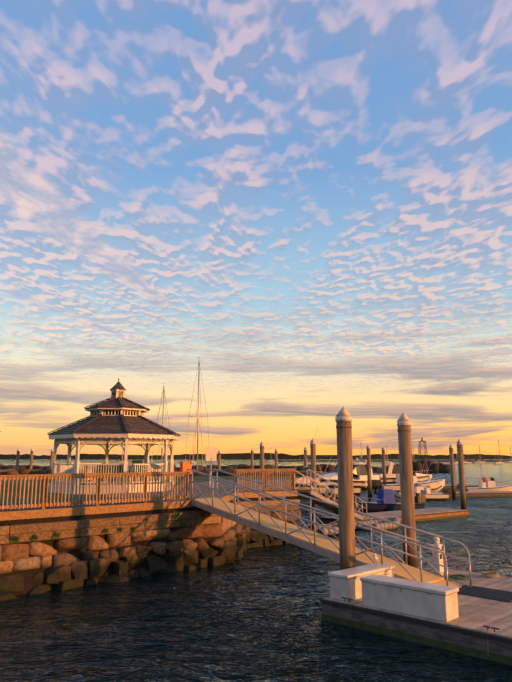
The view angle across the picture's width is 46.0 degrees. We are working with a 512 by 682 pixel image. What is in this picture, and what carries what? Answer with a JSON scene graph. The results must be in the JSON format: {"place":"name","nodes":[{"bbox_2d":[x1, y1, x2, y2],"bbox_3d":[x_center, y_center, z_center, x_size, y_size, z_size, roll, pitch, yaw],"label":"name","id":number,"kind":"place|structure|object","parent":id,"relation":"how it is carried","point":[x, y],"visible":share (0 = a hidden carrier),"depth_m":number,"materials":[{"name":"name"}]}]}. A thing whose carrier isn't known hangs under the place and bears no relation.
{"place":"outdoors","nodes":[
{"label":"outdoors","id":0,"kind":"place"},
{"bbox_2d":[0,497,163,511],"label":"walk pavement","id":1,"kind":"structure","parent":0,"point":[55,507],"depth_m":20.86,"materials":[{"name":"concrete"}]},
{"bbox_2d":[0,476,302,503],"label":"grass","id":2,"kind":"structure","parent":0,"point":[197,479],"depth_m":35.20,"materials":[{"name":"green plant"}]},
{"bbox_2d":[49,378,178,493],"bbox_3d":[-7.176,4.707,31.006,6.191,5.840,6.191,0,-11,-2],"label":"gazebo frame","id":3,"kind":"object","parent":2,"relation":"on","point":[70,440],"visible":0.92,"depth_m":29.03,"materials":[{"name":"white wood"}]},
{"bbox_2d":[47,382,180,436],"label":"gazebo shingles","id":4,"kind":"object","parent":3,"relation":"on","point":[100,423],"visible":0.81,"depth_m":29.53,"materials":[{"name":"grey"}]},
{"bbox_2d":[56,480,173,484],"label":"gazebo floor boards","id":5,"kind":"object","parent":3,"relation":"in","point":[111,483],"depth_m":29.19,"materials":[{"name":"wood"}]},
{"bbox_2d":[96,460,142,481],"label":"benches","id":6,"kind":"object","parent":5,"relation":"on","point":[133,462],"visible":0.29,"depth_m":30.87,"materials":[{"name":"white wood"}]},
{"bbox_2d":[95,391,136,415],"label":"gazebo louvres","id":7,"kind":"object","parent":3,"relation":"attached to","point":[119,393],"visible":0.29,"depth_m":30.34,"materials":[{"name":"white wood"}]},
{"bbox_2d":[0,469,309,476],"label":"breakwater","id":8,"kind":"object","parent":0,"point":[28,471],"visible":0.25,"depth_m":56.91,"materials":[{"name":"stone"}]},
{"bbox_2d":[180,462,191,473],"bbox_3d":[-3.130,5.660,26.891,0.500,0.550,0.200,11,-15,-44],"label":"life ring cabinet","id":9,"kind":"object","parent":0,"point":[184,466],"visible":0.71,"depth_m":26.79,"materials":[{"name":"orange plastic"}]},
{"bbox_2d":[104,480,296,501],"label":"apron paving","id":10,"kind":"structure","parent":0,"point":[203,489],"depth_m":29.82,"materials":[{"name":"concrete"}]},
{"bbox_2d":[210,458,211,493],"bbox_3d":[-2.570,5.988,26.747,1.209,1.600,0.079,-2,-11,8],"label":"life ring post","id":11,"kind":"object","parent":10,"relation":"on","point":[211,473],"visible":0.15,"depth_m":26.71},
{"bbox_2d":[206,447,216,460],"bbox_3d":[-2.000,5.042,26.859,0.500,0.600,0.030,4,-12,-21],"label":"notice sign","id":12,"kind":"object","parent":11,"relation":"attached to","point":[211,452],"visible":0.93,"depth_m":26.85,"materials":[{"name":"white paint"}]},
{"bbox_2d":[233,469,294,492],"bbox_3d":[0.456,6.795,28.880,3.452,1.230,0.140,7,-13,-31],"label":"rail","id":13,"kind":"object","parent":10,"relation":"on","point":[234,477],"visible":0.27,"depth_m":28.80,"materials":[{"name":"brown wood"}]},
{"bbox_2d":[233,468,295,469],"bbox_3d":[0.445,6.175,29.017,3.472,0.045,0.160,7,-13,-31],"label":"fence top rail","id":14,"kind":"object","parent":13,"relation":"attached to","point":[264,469],"visible":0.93,"depth_m":28.90,"materials":[{"name":"brown wood"}]},
{"bbox_2d":[237,470,294,490],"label":"rail balusters","id":15,"kind":"object","parent":13,"relation":"attached to","point":[268,479],"visible":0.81,"depth_m":28.92,"materials":[{"name":"brown wood"}]},
{"bbox_2d":[0,459,511,681],"bbox_3d":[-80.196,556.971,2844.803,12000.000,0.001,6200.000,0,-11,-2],"label":"water","id":16,"kind":"structure","parent":0,"point":[252,615],"depth_m":14.57,"materials":[{"name":"blue liquid"}]},
{"bbox_2d":[16,448,19,469],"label":"pile","id":17,"kind":"object","parent":16,"relation":"in","point":[17,458],"visible":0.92,"depth_m":82.33,"materials":[{"name":"brown wood"}]},
{"bbox_2d":[29,448,33,468],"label":"pile","id":18,"kind":"object","parent":16,"relation":"in","point":[31,458],"visible":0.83,"depth_m":81.42,"materials":[{"name":"brown wood"}]},
{"bbox_2d":[50,448,53,468],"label":"pile","id":19,"kind":"object","parent":16,"relation":"in","point":[51,456],"visible":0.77,"depth_m":83.45,"materials":[{"name":"brown wood"}]},
{"bbox_2d":[0,496,299,595],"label":"sea wall backing","id":20,"kind":"object","parent":16,"relation":"in","point":[28,586],"visible":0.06,"depth_m":19.97,"materials":[{"name":"black stone"}]},
{"bbox_2d":[0,491,297,520],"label":"boardwalk","id":21,"kind":"structure","parent":20,"relation":"on","point":[32,514],"depth_m":20.35,"materials":[{"name":"brown wood"}]},
{"bbox_2d":[0,473,189,508],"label":"rail","id":22,"kind":"object","parent":21,"relation":"on","point":[59,503],"visible":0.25,"depth_m":20.23,"materials":[{"name":"brown wood"}]},
{"bbox_2d":[0,473,188,509],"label":"railing balusters","id":23,"kind":"object","parent":22,"relation":"attached to","point":[93,489],"visible":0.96,"depth_m":20.14,"materials":[{"name":"brown wood"}]},
{"bbox_2d":[0,471,189,476],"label":"handrail","id":24,"kind":"object","parent":22,"relation":"attached to","point":[91,474],"visible":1,"depth_m":20.18,"materials":[{"name":"wood"}]},
{"bbox_2d":[150,463,161,469],"bbox_3d":[-3.689,4.626,22.058,0.465,0.345,0.171,0,-11,-2],"label":"gull","id":25,"kind":"object","parent":22,"relation":"on","point":[155,466],"visible":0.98,"depth_m":22.01,"materials":[{"name":"white paint"}]},
{"bbox_2d":[0,499,299,543],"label":"sea wall timbers","id":26,"kind":"object","parent":20,"relation":"attached to","point":[69,528],"visible":0.67,"depth_m":20.28,"materials":[{"name":"brown wood"}]},
{"bbox_2d":[0,511,300,573],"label":"rocks","id":27,"kind":"object","parent":20,"relation":"attached to","point":[14,557],"visible":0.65,"depth_m":19.68,"materials":[{"name":"brown stone"}]},
{"bbox_2d":[0,521,315,600],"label":"rocks","id":28,"kind":"object","parent":16,"relation":"in","point":[230,545],"visible":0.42,"depth_m":20.46,"materials":[{"name":"brown stone"}]},
{"bbox_2d":[6,508,198,542],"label":"wall weeds","id":29,"kind":"object","parent":28,"relation":"on","point":[56,536],"depth_m":19.48,"materials":[{"name":"green plant"}]},
{"bbox_2d":[151,386,170,470],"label":"sailboat","id":30,"kind":"object","parent":16,"relation":"on","point":[163,393],"visible":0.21,"depth_m":65.92,"materials":[{"name":"white"}]},
{"bbox_2d":[185,361,209,471],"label":"sailboat","id":31,"kind":"object","parent":16,"relation":"on","point":[198,424],"visible":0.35,"depth_m":63.05,"materials":[{"name":"white metal"}]},
{"bbox_2d":[218,450,220,468],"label":"pile","id":32,"kind":"object","parent":16,"relation":"in","point":[219,459],"visible":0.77,"depth_m":78.16,"materials":[{"name":"brown wood"}]},
{"bbox_2d":[0,460,454,472],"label":"breakwater rock","id":33,"kind":"object","parent":16,"relation":"in","point":[439,467],"visible":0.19,"depth_m":166.91,"materials":[{"name":"stone"}]},
{"bbox_2d":[418,441,428,462],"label":"beacon tower","id":34,"kind":"structure","parent":33,"relation":"on","point":[420,454],"depth_m":169.95,"materials":[{"name":"grey metal"}]},
{"bbox_2d":[251,449,253,468],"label":"pile","id":35,"kind":"object","parent":16,"relation":"in","point":[252,458],"visible":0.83,"depth_m":88.12,"materials":[{"name":"brown wood"}]},
{"bbox_2d":[0,453,511,458],"bbox_3d":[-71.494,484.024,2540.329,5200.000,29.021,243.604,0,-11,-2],"label":"shore treeline","id":36,"kind":"object","parent":16,"relation":"on","point":[223,456],"visible":0.56,"depth_m":2514.11,"materials":[{"name":"green plant"}]},
{"bbox_2d":[260,441,263,478],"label":"pile","id":37,"kind":"object","parent":16,"relation":"in","point":[261,455],"visible":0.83,"depth_m":47.91,"materials":[{"name":"brown wood"}]},
{"bbox_2d":[275,449,277,468],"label":"pile","id":38,"kind":"object","parent":16,"relation":"in","point":[276,460],"visible":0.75,"depth_m":83.29,"materials":[{"name":"brown wood"}]},
{"bbox_2d":[304,446,306,470],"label":"pile","id":39,"kind":"object","parent":16,"relation":"in","point":[305,458],"visible":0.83,"depth_m":71.61,"materials":[{"name":"wood"}]},
{"bbox_2d":[310,438,316,517],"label":"pile","id":40,"kind":"object","parent":16,"relation":"in","point":[313,454],"visible":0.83,"depth_m":41.05,"materials":[{"name":"brown wood"}]},
{"bbox_2d":[291,427,360,496],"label":"boat","id":41,"kind":"object","parent":16,"relation":"on","point":[357,488],"visible":0.21,"depth_m":61.00,"materials":[{"name":"white"}]},
{"bbox_2d":[303,522,356,535],"bbox_3d":[4.170,9.928,32.184,3.125,0.569,1.639,8,-14,-36],"label":"dinghy","id":42,"kind":"object","parent":16,"relation":"on","point":[333,525],"visible":0.33,"depth_m":31.15,"materials":[{"name":"grey plastic"}]},
{"bbox_2d":[335,406,355,569],"bbox_3d":[2.492,5.479,16.478,0.465,7.380,0.465,0,-11,-2],"label":"pile","id":43,"kind":"object","parent":16,"relation":"in","point":[343,421],"visible":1,"depth_m":16.58,"materials":[{"name":"brown wood"}]},
{"bbox_2d":[316,458,378,488],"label":"cruiser boat","id":44,"kind":"object","parent":16,"relation":"on","point":[359,473],"visible":0.4,"depth_m":76.45,"materials":[{"name":"white plastic"}]},
{"bbox_2d":[353,445,365,463],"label":"moored yacht","id":45,"kind":"object","parent":16,"relation":"on","point":[360,459],"visible":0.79,"depth_m":374.67,"materials":[{"name":"white"}]},
{"bbox_2d":[366,444,371,498],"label":"pile","id":46,"kind":"object","parent":16,"relation":"in","point":[368,448],"visible":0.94,"depth_m":59.75,"materials":[{"name":"wood"}]},
{"bbox_2d":[355,516,399,530],"bbox_3d":[7.116,10.307,34.134,2.930,0.569,1.640,9,-14,-39],"label":"dinghy","id":47,"kind":"object","parent":16,"relation":"on","point":[384,525],"visible":0.79,"depth_m":33.60,"materials":[{"name":"grey plastic"}]},
{"bbox_2d":[381,447,385,484],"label":"pile","id":48,"kind":"object","parent":16,"relation":"in","point":[383,466],"visible":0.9,"depth_m":70.75,"materials":[{"name":"brown wood"}]},
{"bbox_2d":[354,489,425,512],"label":"boat","id":49,"kind":"object","parent":16,"relation":"on","point":[386,501],"visible":0.67,"depth_m":44.82,"materials":[{"name":"blue plastic"}]},
{"bbox_2d":[274,460,509,461],"bbox_3d":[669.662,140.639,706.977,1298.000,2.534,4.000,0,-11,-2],"label":"shoreline","id":50,"kind":"structure","parent":16,"relation":"in","point":[398,460],"depth_m":693.91,"materials":[{"name":"green plant"}]},
{"bbox_2d":[318,510,468,521],"bbox_3d":[9.239,11.468,39.098,11.770,0.555,2.770,8,-14,-37],"label":"float","id":51,"kind":"object","parent":16,"relation":"on","point":[401,516],"visible":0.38,"depth_m":38.23,"materials":[{"name":"wood"}]},
{"bbox_2d":[290,469,366,519],"bbox_3d":[4.146,8.452,32.814,0.960,3.016,8.166,-6,-13,30],"label":"gangway frame","id":52,"kind":"object","parent":51,"relation":"on","point":[321,497],"visible":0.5,"depth_m":31.38,"materials":[{"name":"grey metal"}]},
{"bbox_2d":[295,489,354,516],"bbox_3d":[4.075,8.826,32.618,0.820,1.849,6.964,-6,-13,30],"label":"gangway","id":53,"kind":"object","parent":52,"relation":"on","point":[308,492],"depth_m":30.58,"materials":[{"name":"grey metal"}]},
{"bbox_2d":[322,507,463,519],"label":"float planks","id":54,"kind":"object","parent":51,"relation":"attached to","point":[398,513],"visible":0.58,"depth_m":39.59,"materials":[{"name":"grey wood"}]},
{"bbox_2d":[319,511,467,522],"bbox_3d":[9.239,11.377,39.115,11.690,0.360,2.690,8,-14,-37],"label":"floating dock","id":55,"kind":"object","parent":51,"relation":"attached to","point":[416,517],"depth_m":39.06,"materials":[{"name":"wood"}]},
{"bbox_2d":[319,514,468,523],"bbox_3d":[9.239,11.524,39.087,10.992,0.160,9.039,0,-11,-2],"label":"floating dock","id":56,"kind":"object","parent":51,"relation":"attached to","point":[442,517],"visible":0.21,"depth_m":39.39,"materials":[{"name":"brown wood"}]},
{"bbox_2d":[374,461,431,483],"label":"cruiser boat","id":57,"kind":"object","parent":16,"relation":"on","point":[392,471],"visible":0.44,"depth_m":92.57,"materials":[{"name":"white plastic"}]},
{"bbox_2d":[397,412,417,567],"bbox_3d":[4.735,5.902,18.649,0.444,7.380,0.444,0,-11,-2],"label":"pile","id":58,"kind":"object","parent":16,"relation":"in","point":[406,471],"visible":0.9,"depth_m":18.77,"materials":[{"name":"brown wood"}]},
{"bbox_2d":[372,446,444,492],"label":"boat","id":59,"kind":"object","parent":16,"relation":"on","point":[437,485],"visible":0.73,"depth_m":70.15,"materials":[{"name":"white plastic"}]},
{"bbox_2d":[320,569,511,643],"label":"board","id":60,"kind":"object","parent":16,"relation":"on","point":[434,625],"visible":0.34,"depth_m":13.02,"materials":[{"name":"brown wood"}]},
{"bbox_2d":[184,468,471,586],"bbox_3d":[1.505,5.807,19.754,1.310,3.071,10.883,11,-15,-44],"label":"gangway frame","id":61,"kind":"object","parent":60,"relation":"on","point":[284,536],"visible":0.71,"depth_m":19.11,"materials":[{"name":"silver metal"}]},
{"bbox_2d":[194,497,444,582],"bbox_3d":[1.404,6.287,19.766,1.170,1.769,9.657,11,-15,-44],"label":"gangway","id":62,"kind":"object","parent":61,"relation":"attached to","point":[323,541],"depth_m":19.22,"materials":[{"name":"beige wood"}]},
{"bbox_2d":[328,563,394,600],"bbox_3d":[2.770,6.218,15.612,2.100,0.600,0.620,11,-15,-44],"label":"dock box","id":63,"kind":"object","parent":60,"relation":"on","point":[346,583],"visible":0.79,"depth_m":15.03,"materials":[{"name":"grey plastic"}]},
{"bbox_2d":[373,553,378,563],"bbox_3d":[3.202,5.832,16.105,0.163,0.345,0.467,-2,-11,11],"label":"lamp","id":64,"kind":"object","parent":63,"relation":"on","point":[375,557],"visible":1,"depth_m":16.00,"materials":[{"name":"white paint"}]},
{"bbox_2d":[360,574,458,621],"bbox_3d":[3.479,5.859,13.818,0.600,0.620,2.250,11,-15,-44],"label":"dock box","id":65,"kind":"object","parent":60,"relation":"on","point":[426,600],"visible":0.98,"depth_m":13.52,"materials":[{"name":"grey plastic"}]},
{"bbox_2d":[321,598,511,656],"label":"dock side","id":66,"kind":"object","parent":60,"relation":"attached to","point":[496,647],"depth_m":13.03,"materials":[{"name":"grey wood"}]},
{"bbox_2d":[321,612,511,665],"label":"algae","id":67,"kind":"object","parent":66,"relation":"attached to","point":[494,657],"visible":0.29,"depth_m":12.97,"materials":[{"name":"green plant"}]},
{"bbox_2d":[341,575,511,631],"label":"dock cleats","id":68,"kind":"object","parent":60,"relation":"on","point":[487,627],"visible":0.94,"depth_m":12.27,"materials":[{"name":"metal"}]},
{"bbox_2d":[431,537,443,573],"bbox_3d":[5.526,6.514,18.366,0.320,1.070,0.320,11,-15,-44],"label":"power pedestal","id":69,"kind":"object","parent":60,"relation":"on","point":[437,557],"visible":0.83,"depth_m":18.27,"materials":[{"name":"white plastic"}]},
{"bbox_2d":[431,579,461,587],"bbox_3d":[4.983,6.517,16.025,1.000,0.149,0.555,11,-15,-44],"label":"gangway end plate","id":70,"kind":"object","parent":60,"relation":"on","point":[441,582],"visible":0.29,"depth_m":16.21,"materials":[{"name":"metal"}]},
{"bbox_2d":[441,561,469,579],"bbox_3d":[5.825,6.752,17.780,0.658,0.338,1.402,0,-11,-2],"label":"coiled hose","id":71,"kind":"object","parent":60,"relation":"on","point":[458,577],"visible":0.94,"depth_m":17.25,"materials":[{"name":"green rubber"}]},
{"bbox_2d":[457,585,511,602],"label":"mat","id":72,"kind":"object","parent":60,"relation":"on","point":[491,593],"visible":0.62,"depth_m":15.44,"materials":[{"name":"black rubber"}]},
{"bbox_2d":[390,462,451,500],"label":"boat","id":73,"kind":"object","parent":16,"relation":"on","point":[445,494],"visible":0.46,"depth_m":56.88,"materials":[{"name":"white plastic"}]},
{"bbox_2d":[449,444,455,498],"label":"pile","id":74,"kind":"object","parent":16,"relation":"in","point":[452,472],"visible":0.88,"depth_m":58.96,"materials":[{"name":"brown wood"}]},
{"bbox_2d":[456,439,466,509],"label":"pile","id":75,"kind":"object","parent":16,"relation":"in","point":[459,443],"visible":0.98,"depth_m":42.77,"materials":[{"name":"brown wood"}]},
{"bbox_2d":[456,493,511,493],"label":"float","id":76,"kind":"object","parent":16,"relation":"on","point":[486,493],"visible":0.1,"depth_m":61.96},
{"bbox_2d":[431,491,511,492],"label":"float planks","id":77,"kind":"object","parent":76,"relation":"attached to","point":[483,492],"visible":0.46,"depth_m":62.67,"materials":[{"name":"brown wood"}]},
{"bbox_2d":[449,495,511,497],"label":"float algae","id":78,"kind":"object","parent":76,"relation":"attached to","point":[486,496],"visible":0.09,"depth_m":62.07,"materials":[{"name":"green plant"}]},
{"bbox_2d":[450,494,511,495],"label":"float fascia","id":79,"kind":"structure","parent":76,"relation":"attached to","point":[481,494],"depth_m":61.81,"materials":[{"name":"brown wood"}]},
{"bbox_2d":[457,457,511,491],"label":"boat","id":80,"kind":"object","parent":16,"relation":"on","point":[484,484],"visible":0.62,"depth_m":66.34,"materials":[{"name":"white plastic"}]},
{"bbox_2d":[493,440,503,463],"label":"moored yacht","id":81,"kind":"object","parent":16,"relation":"on","point":[499,456],"visible":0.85,"depth_m":435.78,"materials":[{"name":"white"}]},
{"bbox_2d":[0,0,511,455],"label":"sky","id":82,"kind":"structure","parent":0,"point":[306,203],"materials":[{"name":"blue"}]},
{"bbox_2d":[323,569,511,637],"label":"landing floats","id":83,"kind":"object","parent":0,"point":[476,613],"visible":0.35,"depth_m":13.98,"materials":[{"name":"grey wood"}]},
{"bbox_2d":[445,484,510,485],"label":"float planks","id":84,"kind":"object","parent":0,"point":[477,485],"visible":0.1,"depth_m":78.72,"materials":[{"name":"brown wood"}]},
{"bbox_2d":[481,571,500,656],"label":"landing float ropes","id":85,"kind":"object","parent":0,"point":[486,574],"visible":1,"depth_m":17.49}
]}

